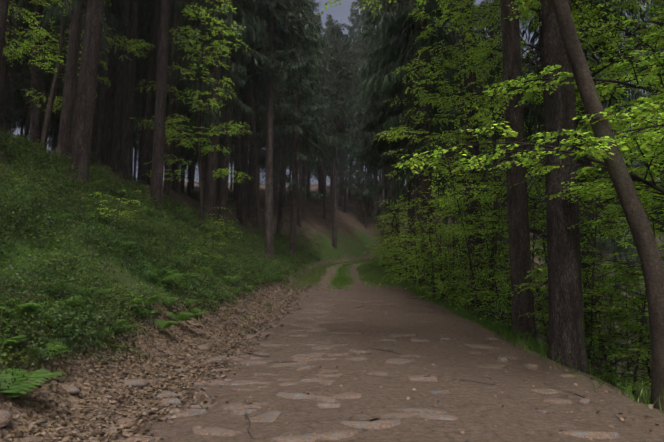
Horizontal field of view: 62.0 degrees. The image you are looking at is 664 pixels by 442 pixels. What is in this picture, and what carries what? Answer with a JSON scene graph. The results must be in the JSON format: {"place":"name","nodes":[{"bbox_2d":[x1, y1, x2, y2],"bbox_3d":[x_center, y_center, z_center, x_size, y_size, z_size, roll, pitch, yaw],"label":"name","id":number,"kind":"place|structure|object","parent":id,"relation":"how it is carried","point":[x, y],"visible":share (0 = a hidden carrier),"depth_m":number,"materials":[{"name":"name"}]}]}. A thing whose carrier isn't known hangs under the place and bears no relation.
{"place":"outdoors","nodes":[
{"label":"outdoors","id":0,"kind":"place"},
{"bbox_2d":[0,151,663,441],"bbox_3d":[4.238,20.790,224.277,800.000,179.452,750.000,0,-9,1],"label":"ground","id":1,"kind":"structure","parent":0,"point":[312,214],"depth_m":11.58,"materials":[{"name":"green plant"}]},
{"bbox_2d":[0,0,28,133],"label":"spruce","id":2,"kind":"object","parent":1,"relation":"on","point":[4,75],"visible":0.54,"depth_m":30.26,"materials":[{"name":"brown plant"}]},
{"bbox_2d":[0,0,28,69],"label":"tree","id":3,"kind":"object","parent":1,"relation":"on","point":[4,4],"visible":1,"depth_m":12.83,"materials":[{"name":"green plant"}]},
{"bbox_2d":[2,0,65,131],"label":"spruce","id":4,"kind":"object","parent":1,"relation":"on","point":[21,69],"visible":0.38,"depth_m":35.62,"materials":[{"name":"green plant"}]},
{"bbox_2d":[4,24,66,141],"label":"spruce","id":5,"kind":"object","parent":1,"relation":"on","point":[25,101],"visible":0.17,"depth_m":54.09,"materials":[{"name":"green plant"}]},
{"bbox_2d":[3,0,70,66],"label":"beech","id":6,"kind":"object","parent":1,"relation":"on","point":[23,45],"visible":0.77,"depth_m":14.99,"materials":[{"name":"green plant"}]},
{"bbox_2d":[16,1,69,136],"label":"spruce","id":7,"kind":"object","parent":1,"relation":"on","point":[46,39],"visible":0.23,"depth_m":41.82,"materials":[{"name":"green plant"}]},
{"bbox_2d":[1,0,123,149],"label":"spruce","id":8,"kind":"object","parent":1,"relation":"on","point":[35,114],"visible":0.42,"depth_m":27.20,"materials":[{"name":"green plant"}]},
{"bbox_2d":[2,0,154,148],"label":"beech","id":9,"kind":"object","parent":1,"relation":"on","point":[59,47],"visible":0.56,"depth_m":24.03,"materials":[{"name":"green plant"}]},
{"bbox_2d":[39,0,127,158],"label":"spruce","id":10,"kind":"object","parent":1,"relation":"on","point":[65,128],"visible":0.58,"depth_m":20.48,"materials":[{"name":"brown plant"}]},
{"bbox_2d":[57,0,119,192],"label":"spruce","id":11,"kind":"object","parent":1,"relation":"on","point":[81,151],"visible":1,"depth_m":16.96,"materials":[{"name":"brown plant"}]},
{"bbox_2d":[48,0,128,160],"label":"spruce","id":12,"kind":"object","parent":1,"relation":"on","point":[114,17],"visible":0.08,"depth_m":24.43,"materials":[{"name":"brown plant"}]},
{"bbox_2d":[91,55,103,164],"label":"spruce","id":13,"kind":"object","parent":1,"relation":"on","point":[94,132],"visible":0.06,"depth_m":46.49,"materials":[{"name":"brown plant"}]},
{"bbox_2d":[83,188,143,238],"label":"sapling","id":14,"kind":"object","parent":1,"relation":"on","point":[114,209],"visible":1,"depth_m":13.61,"materials":[{"name":"green plant"}]},
{"bbox_2d":[104,0,139,174],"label":"spruce","id":15,"kind":"object","parent":1,"relation":"on","point":[117,116],"visible":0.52,"depth_m":31.54,"materials":[{"name":"brown plant"}]},
{"bbox_2d":[96,0,153,168],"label":"spruce","id":16,"kind":"object","parent":1,"relation":"on","point":[110,114],"visible":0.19,"depth_m":42.04,"materials":[{"name":"brown plant"}]},
{"bbox_2d":[92,0,159,165],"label":"spruce","id":17,"kind":"object","parent":1,"relation":"on","point":[102,124],"visible":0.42,"depth_m":36.50,"materials":[{"name":"brown plant"}]},
{"bbox_2d":[111,0,150,182],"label":"spruce","id":18,"kind":"object","parent":1,"relation":"on","point":[128,110],"visible":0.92,"depth_m":28.18,"materials":[{"name":"brown plant"}]},
{"bbox_2d":[117,0,171,179],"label":"spruce","id":19,"kind":"object","parent":1,"relation":"on","point":[143,65],"visible":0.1,"depth_m":50.20,"materials":[{"name":"brown plant"}]},
{"bbox_2d":[134,0,159,184],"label":"spruce","id":20,"kind":"object","parent":1,"relation":"on","point":[145,150],"visible":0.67,"depth_m":40.61,"materials":[{"name":"brown plant"}]},
{"bbox_2d":[128,0,182,184],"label":"spruce","id":21,"kind":"object","parent":1,"relation":"on","point":[148,38],"visible":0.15,"depth_m":45.59,"materials":[{"name":"brown plant"}]},
{"bbox_2d":[0,124,322,389],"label":"bilberry undergrowth","id":22,"kind":"object","parent":1,"relation":"on","point":[60,174],"visible":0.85,"depth_m":12.86,"materials":[{"name":"green plant"}]},
{"bbox_2d":[139,0,187,211],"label":"spruce","id":23,"kind":"object","parent":1,"relation":"on","point":[156,192],"visible":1,"depth_m":24.17,"materials":[{"name":"brown plant"}]},
{"bbox_2d":[156,0,189,195],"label":"spruce","id":24,"kind":"object","parent":1,"relation":"on","point":[167,183],"visible":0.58,"depth_m":36.64,"materials":[{"name":"brown plant"}]},
{"bbox_2d":[169,14,196,191],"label":"spruce","id":25,"kind":"object","parent":1,"relation":"on","point":[177,166],"visible":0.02,"depth_m":49.70,"materials":[{"name":"brown plant"}]},
{"bbox_2d":[130,0,252,229],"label":"beech","id":26,"kind":"object","parent":1,"relation":"on","point":[175,130],"visible":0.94,"depth_m":28.56,"materials":[{"name":"green plant"}]},
{"bbox_2d":[167,0,228,204],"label":"spruce","id":27,"kind":"object","parent":1,"relation":"on","point":[182,82],"visible":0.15,"depth_m":41.86,"materials":[{"name":"green plant"}]},
{"bbox_2d":[164,82,251,186],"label":"spruce","id":28,"kind":"object","parent":1,"relation":"on","point":[194,156],"visible":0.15,"depth_m":55.76,"materials":[{"name":"green plant"}]},
{"bbox_2d":[193,62,240,206],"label":"spruce","id":29,"kind":"object","parent":1,"relation":"on","point":[219,138],"visible":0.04,"depth_m":52.82,"materials":[{"name":"green plant"}]},
{"bbox_2d":[167,0,271,222],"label":"spruce","id":30,"kind":"object","parent":1,"relation":"on","point":[241,16],"visible":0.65,"depth_m":34.23,"materials":[{"name":"green plant"}]},
{"bbox_2d":[214,2,264,219],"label":"spruce","id":31,"kind":"object","parent":1,"relation":"on","point":[238,148],"visible":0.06,"depth_m":48.25,"materials":[{"name":"brown plant"}]},
{"bbox_2d":[207,1,277,231],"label":"spruce","id":32,"kind":"object","parent":1,"relation":"on","point":[243,188],"visible":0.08,"depth_m":43.54,"materials":[{"name":"brown plant"}]},
{"bbox_2d":[204,0,281,222],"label":"spruce","id":33,"kind":"object","parent":1,"relation":"on","point":[227,138],"visible":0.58,"depth_m":36.55,"materials":[{"name":"brown plant"}]},
{"bbox_2d":[241,25,275,220],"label":"spruce","id":34,"kind":"object","parent":1,"relation":"on","point":[250,183],"visible":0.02,"depth_m":58.80,"materials":[{"name":"brown plant"}]},
{"bbox_2d":[240,35,278,230],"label":"spruce","id":35,"kind":"object","parent":1,"relation":"on","point":[255,171],"visible":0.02,"depth_m":52.85,"materials":[{"name":"brown plant"}]},
{"bbox_2d":[209,0,328,259],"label":"tree","id":36,"kind":"object","parent":1,"relation":"on","point":[257,67],"visible":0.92,"depth_m":39.34,"materials":[{"name":"green plant"}]},
{"bbox_2d":[264,0,321,236],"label":"spruce","id":37,"kind":"object","parent":1,"relation":"on","point":[280,209],"depth_m":60.37,"materials":[{"name":"brown plant"}]},
{"bbox_2d":[255,0,341,256],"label":"tree","id":38,"kind":"object","parent":1,"relation":"on","point":[299,124],"visible":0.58,"depth_m":54.86,"materials":[{"name":"green plant"}]},
{"bbox_2d":[290,2,324,227],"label":"spruce","id":39,"kind":"object","parent":1,"relation":"on","point":[302,164],"visible":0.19,"depth_m":70.49,"materials":[{"name":"green plant"}]},
{"bbox_2d":[292,9,330,218],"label":"spruce","id":40,"kind":"object","parent":1,"relation":"on","point":[303,197],"visible":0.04,"depth_m":74.39,"materials":[{"name":"green plant"}]},
{"bbox_2d":[0,267,624,441],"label":"rocks and sticks","id":41,"kind":"object","parent":1,"relation":"on","point":[5,417],"visible":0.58,"depth_m":7.51,"materials":[{"name":"stone"}]},
{"bbox_2d":[0,160,636,396],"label":"ferns","id":42,"kind":"object","parent":1,"relation":"on","point":[17,386],"visible":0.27,"depth_m":8.71,"materials":[{"name":"green plant"}]},
{"bbox_2d":[314,13,338,219],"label":"spruce","id":43,"kind":"object","parent":1,"relation":"on","point":[323,164],"visible":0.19,"depth_m":80.70,"materials":[{"name":"green plant"}]},
{"bbox_2d":[323,18,349,213],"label":"spruce","id":44,"kind":"object","parent":1,"relation":"on","point":[328,35],"visible":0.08,"depth_m":83.75,"materials":[{"name":"green plant"}]},
{"bbox_2d":[308,19,366,248],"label":"tree","id":45,"kind":"object","parent":1,"relation":"on","point":[337,75],"visible":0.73,"depth_m":72.07,"materials":[{"name":"green plant"}]},
{"bbox_2d":[326,125,363,211],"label":"spruce","id":46,"kind":"object","parent":1,"relation":"on","point":[346,180],"visible":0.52,"depth_m":84.60,"materials":[{"name":"green plant"}]},
{"bbox_2d":[336,43,359,206],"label":"spruce","id":47,"kind":"object","parent":1,"relation":"on","point":[350,82],"visible":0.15,"depth_m":89.98,"materials":[{"name":"green plant"}]},
{"bbox_2d":[340,2,360,203],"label":"spruce","id":48,"kind":"object","parent":1,"relation":"on","point":[352,20],"visible":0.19,"depth_m":96.35,"materials":[{"name":"green plant"}]},
{"bbox_2d":[350,0,372,215],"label":"spruce","id":49,"kind":"object","parent":1,"relation":"on","point":[360,44],"visible":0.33,"depth_m":90.14,"materials":[{"name":"green plant"}]},
{"bbox_2d":[350,118,381,228],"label":"spruce","id":50,"kind":"object","parent":1,"relation":"on","point":[362,175],"visible":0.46,"depth_m":81.84,"materials":[{"name":"green plant"}]},
{"bbox_2d":[357,4,400,247],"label":"spruce","id":51,"kind":"object","parent":1,"relation":"on","point":[389,167],"visible":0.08,"depth_m":57.02,"materials":[{"name":"green plant"}]},
{"bbox_2d":[362,25,401,251],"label":"spruce","id":52,"kind":"object","parent":1,"relation":"on","point":[385,193],"visible":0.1,"depth_m":61.16,"materials":[{"name":"green plant"}]},
{"bbox_2d":[350,21,419,244],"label":"conifer tree","id":53,"kind":"object","parent":1,"relation":"on","point":[357,152],"visible":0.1,"depth_m":62.64,"materials":[{"name":"green plant"}]},
{"bbox_2d":[343,0,440,277],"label":"conifer tree","id":54,"kind":"object","parent":1,"relation":"on","point":[379,110],"visible":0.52,"depth_m":46.07,"materials":[{"name":"green plant"}]},
{"bbox_2d":[380,190,439,286],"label":"sapling","id":55,"kind":"object","parent":1,"relation":"on","point":[413,277],"visible":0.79,"depth_m":29.05,"materials":[{"name":"green plant"}]},
{"bbox_2d":[370,0,453,285],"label":"spruce","id":56,"kind":"object","parent":1,"relation":"on","point":[409,139],"visible":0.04,"depth_m":41.57,"materials":[{"name":"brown plant"}]},
{"bbox_2d":[378,21,459,271],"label":"spruce","id":57,"kind":"object","parent":1,"relation":"on","point":[398,139],"visible":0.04,"depth_m":44.66,"materials":[{"name":"green plant"}]},
{"bbox_2d":[375,82,464,282],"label":"beech","id":58,"kind":"object","parent":1,"relation":"on","point":[402,204],"visible":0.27,"depth_m":41.24,"materials":[{"name":"green plant"}]},
{"bbox_2d":[385,197,458,289],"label":"sapling","id":59,"kind":"object","parent":1,"relation":"on","point":[426,208],"visible":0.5,"depth_m":28.85,"materials":[{"name":"green plant"}]},
{"bbox_2d":[356,0,493,292],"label":"spruce","id":60,"kind":"object","parent":1,"relation":"on","point":[405,8],"visible":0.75,"depth_m":31.61,"materials":[{"name":"green plant"}]},
{"bbox_2d":[198,225,663,412],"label":"grass","id":61,"kind":"structure","parent":1,"relation":"on","point":[539,348],"depth_m":32.38,"materials":[{"name":"green plant"}]},
{"bbox_2d":[397,218,466,299],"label":"sapling","id":62,"kind":"object","parent":1,"relation":"on","point":[407,264],"visible":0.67,"depth_m":23.92,"materials":[{"name":"green plant"}]},
{"bbox_2d":[412,205,466,299],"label":"sapling","id":63,"kind":"object","parent":1,"relation":"on","point":[435,226],"visible":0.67,"depth_m":23.07,"materials":[{"name":"green plant"}]},
{"bbox_2d":[405,223,487,301],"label":"sapling","id":64,"kind":"object","parent":1,"relation":"on","point":[436,268],"visible":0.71,"depth_m":23.50,"materials":[{"name":"green plant"}]},
{"bbox_2d":[374,0,545,254],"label":"beech","id":65,"kind":"object","parent":1,"relation":"on","point":[432,98],"visible":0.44,"depth_m":27.35,"materials":[{"name":"green plant"}]},
{"bbox_2d":[432,13,491,310],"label":"spruce","id":66,"kind":"object","parent":1,"relation":"on","point":[436,182],"visible":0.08,"depth_m":46.86,"materials":[{"name":"green plant"}]},
{"bbox_2d":[433,0,502,255],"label":"spruce","id":67,"kind":"object","parent":1,"relation":"on","point":[458,111],"visible":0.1,"depth_m":42.63,"materials":[{"name":"green plant"}]},
{"bbox_2d":[436,0,504,320],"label":"spruce","id":68,"kind":"object","parent":1,"relation":"on","point":[475,152],"visible":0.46,"depth_m":24.23,"materials":[{"name":"brown plant"}]},
{"bbox_2d":[420,98,529,286],"bbox_3d":[9.245,-0.141,35.958,6.904,15.952,6.657,-9,-12,43],"label":"beech","id":69,"kind":"object","parent":1,"relation":"on","point":[435,194],"visible":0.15,"depth_m":36.01,"materials":[{"name":"green plant"}]},
{"bbox_2d":[416,144,542,319],"bbox_3d":[4.625,0.817,18.660,3.858,6.923,3.736,0,-12,-26],"label":"sapling","id":70,"kind":"object","parent":1,"relation":"on","point":[467,243],"visible":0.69,"depth_m":18.85,"materials":[{"name":"green plant"}]},
{"bbox_2d":[439,182,529,318],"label":"sapling","id":71,"kind":"object","parent":1,"relation":"on","point":[508,262],"visible":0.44,"depth_m":21.97,"materials":[{"name":"green plant"}]},
{"bbox_2d":[318,0,663,410],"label":"beech","id":72,"kind":"object","parent":1,"relation":"on","point":[652,268],"visible":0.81,"depth_m":7.52,"materials":[{"name":"brown plant"}]},
{"bbox_2d":[442,210,546,323],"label":"sapling","id":73,"kind":"object","parent":1,"relation":"on","point":[496,285],"visible":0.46,"depth_m":18.11,"materials":[{"name":"green plant"}]},
{"bbox_2d":[458,0,540,325],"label":"spruce","id":74,"kind":"object","parent":1,"relation":"on","point":[487,166],"visible":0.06,"depth_m":40.03,"materials":[{"name":"brown plant"}]},
{"bbox_2d":[463,0,545,345],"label":"spruce","id":75,"kind":"object","parent":1,"relation":"on","point":[520,255],"visible":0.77,"depth_m":13.30,"materials":[{"name":"brown plant"}]},
{"bbox_2d":[378,263,650,400],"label":"verge herbs","id":76,"kind":"object","parent":1,"relation":"on","point":[485,313],"visible":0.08,"depth_m":14.90,"materials":[{"name":"green plant"}]},
{"bbox_2d":[418,0,620,324],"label":"beech","id":77,"kind":"object","parent":1,"relation":"on","point":[494,248],"visible":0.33,"depth_m":21.53,"materials":[{"name":"green plant"}]},
{"bbox_2d":[395,0,663,229],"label":"beech","id":78,"kind":"object","parent":1,"relation":"on","point":[656,77],"visible":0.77,"depth_m":9.13,"materials":[{"name":"green plant"}]},
{"bbox_2d":[461,192,602,324],"bbox_3d":[5.730,1.780,16.263,4.026,5.869,3.726,-6,-11,33],"label":"sapling","id":79,"kind":"object","parent":1,"relation":"on","point":[504,270],"visible":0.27,"depth_m":16.48,"materials":[{"name":"green plant"}]},
{"bbox_2d":[429,0,663,244],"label":"beech","id":80,"kind":"object","parent":1,"relation":"on","point":[480,53],"visible":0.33,"depth_m":16.61,"materials":[{"name":"green plant"}]},
{"bbox_2d":[479,198,621,332],"bbox_3d":[5.827,1.781,14.261,3.814,5.415,3.799,0,0,7],"label":"sapling","id":81,"kind":"object","parent":1,"relation":"on","point":[509,292],"visible":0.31,"depth_m":13.95,"materials":[{"name":"green plant"}]},
{"bbox_2d":[523,0,589,297],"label":"spruce","id":82,"kind":"object","parent":1,"relation":"on","point":[540,27],"visible":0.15,"depth_m":18.10,"materials":[{"name":"brown plant"}]},
{"bbox_2d":[503,0,613,373],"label":"spruce","id":83,"kind":"object","parent":1,"relation":"on","point":[564,289],"visible":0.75,"depth_m":10.06,"materials":[{"name":"brown plant"}]},
{"bbox_2d":[511,176,623,362],"bbox_3d":[6.089,1.621,14.588,3.209,5.945,3.313,-7,-7,34],"label":"sapling","id":84,"kind":"object","parent":1,"relation":"on","point":[587,205],"visible":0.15,"depth_m":14.37,"materials":[{"name":"green plant"}]},
{"bbox_2d":[484,0,663,374],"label":"deciduous tree","id":85,"kind":"object","parent":1,"relation":"on","point":[595,58],"visible":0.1,"depth_m":21.21,"materials":[{"name":"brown plant"}]},
{"bbox_2d":[501,65,660,368],"bbox_3d":[14.391,0.110,30.184,9.663,19.503,9.675,-7,-11,38],"label":"beech","id":86,"kind":"object","parent":1,"relation":"on","point":[615,209],"visible":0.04,"depth_m":29.41,"materials":[{"name":"green plant"}]},
{"bbox_2d":[519,270,642,370],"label":"sapling","id":87,"kind":"object","parent":1,"relation":"on","point":[546,314],"visible":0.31,"depth_m":12.41,"materials":[{"name":"green plant"}]},
{"bbox_2d":[511,195,655,371],"bbox_3d":[5.495,1.642,12.148,3.078,4.875,3.348,4,-10,-23],"label":"sapling","id":88,"kind":"object","parent":1,"relation":"on","point":[593,289],"visible":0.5,"depth_m":12.03,"materials":[{"name":"green plant"}]},
{"bbox_2d":[533,265,648,371],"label":"sapling","id":89,"kind":"object","parent":1,"relation":"on","point":[594,317],"visible":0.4,"depth_m":12.30,"materials":[{"name":"green plant"}]},
{"bbox_2d":[519,0,663,283],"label":"beech","id":90,"kind":"object","parent":1,"relation":"on","point":[659,32],"visible":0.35,"depth_m":11.17,"materials":[{"name":"green plant"}]},
{"bbox_2d":[579,36,635,348],"bbox_3d":[18.003,-5.177,38.361,5.693,35.016,6.276,4,-9,-16],"label":"spruce","id":91,"kind":"object","parent":1,"relation":"on","point":[620,246],"depth_m":36.98,"materials":[{"name":"green plant"}]},
{"bbox_2d":[584,251,649,397],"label":"sapling","id":92,"kind":"object","parent":1,"relation":"on","point":[585,320],"visible":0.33,"depth_m":11.99,"materials":[{"name":"green plant"}]},
{"bbox_2d":[573,100,663,174],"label":"beech","id":93,"kind":"object","parent":1,"relation":"on","point":[638,119],"visible":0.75,"depth_m":7.73,"materials":[{"name":"green plant"}]},
{"bbox_2d":[587,262,650,383],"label":"sapling","id":94,"kind":"object","parent":1,"relation":"on","point":[647,362],"visible":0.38,"depth_m":11.64,"materials":[{"name":"green plant"}]},
{"bbox_2d":[576,0,663,315],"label":"beech","id":95,"kind":"object","parent":1,"relation":"on","point":[619,129],"visible":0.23,"depth_m":15.59,"materials":[{"name":"green plant"}]},
{"bbox_2d":[603,132,636,386],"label":"spruce","id":96,"kind":"object","parent":1,"relation":"on","point":[612,249],"visible":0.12,"depth_m":58.14,"materials":[{"name":"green plant"}]},
{"bbox_2d":[590,279,650,374],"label":"sapling","id":97,"kind":"object","parent":1,"relation":"on","point":[627,366],"visible":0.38,"depth_m":10.89,"materials":[{"name":"green plant"}]},
{"bbox_2d":[593,296,649,346],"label":"sapling","id":98,"kind":"object","parent":1,"relation":"on","point":[634,320],"visible":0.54,"depth_m":10.26,"materials":[{"name":"green plant"}]},
{"bbox_2d":[582,252,663,394],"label":"sapling","id":99,"kind":"object","parent":1,"relation":"on","point":[643,311],"visible":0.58,"depth_m":10.36,"materials":[{"name":"green plant"}]},
{"bbox_2d":[583,220,663,384],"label":"sapling","id":100,"kind":"object","parent":1,"relation":"on","point":[622,311],"visible":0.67,"depth_m":10.48,"materials":[{"name":"green plant"}]},
{"bbox_2d":[590,152,663,392],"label":"sapling","id":101,"kind":"object","parent":1,"relation":"on","point":[618,346],"visible":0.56,"depth_m":9.64,"materials":[{"name":"green plant"}]},
{"bbox_2d":[603,271,650,365],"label":"sapling","id":102,"kind":"object","parent":1,"relation":"on","point":[628,351],"visible":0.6,"depth_m":9.51,"materials":[{"name":"green plant"}]},
{"bbox_2d":[610,162,643,376],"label":"spruce","id":103,"kind":"object","parent":1,"relation":"on","point":[635,260],"visible":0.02,"depth_m":68.23,"materials":[{"name":"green plant"}]},
{"bbox_2d":[591,198,663,242],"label":"beech","id":104,"kind":"object","parent":1,"relation":"on","point":[613,233],"visible":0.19,"depth_m":18.07,"materials":[{"name":"green plant"}]},
{"bbox_2d":[616,204,663,390],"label":"sapling","id":105,"kind":"object","parent":1,"relation":"on","point":[654,210],"visible":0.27,"depth_m":9.66,"materials":[{"name":"green plant"}]},
{"bbox_2d":[631,0,663,175],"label":"spruce","id":106,"kind":"object","parent":1,"relation":"on","point":[648,18],"visible":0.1,"depth_m":32.60,"materials":[{"name":"green plant"}]},
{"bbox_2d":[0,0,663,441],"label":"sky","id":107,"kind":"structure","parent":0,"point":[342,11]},
{"bbox_2d":[145,252,663,441],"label":"road","id":108,"kind":"structure","parent":0,"point":[302,416],"depth_m":7.24,"materials":[{"name":"soil"}]},
{"bbox_2d":[0,267,663,441],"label":"leaf litter","id":109,"kind":"object","parent":108,"relation":"on","point":[259,317],"visible":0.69,"depth_m":7.95,"materials":[{"name":"brown plant"}]},
{"bbox_2d":[117,289,620,441],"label":"road stones","id":110,"kind":"object","parent":108,"relation":"on","point":[238,408],"visible":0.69,"depth_m":6.85,"materials":[{"name":"beige stone"}]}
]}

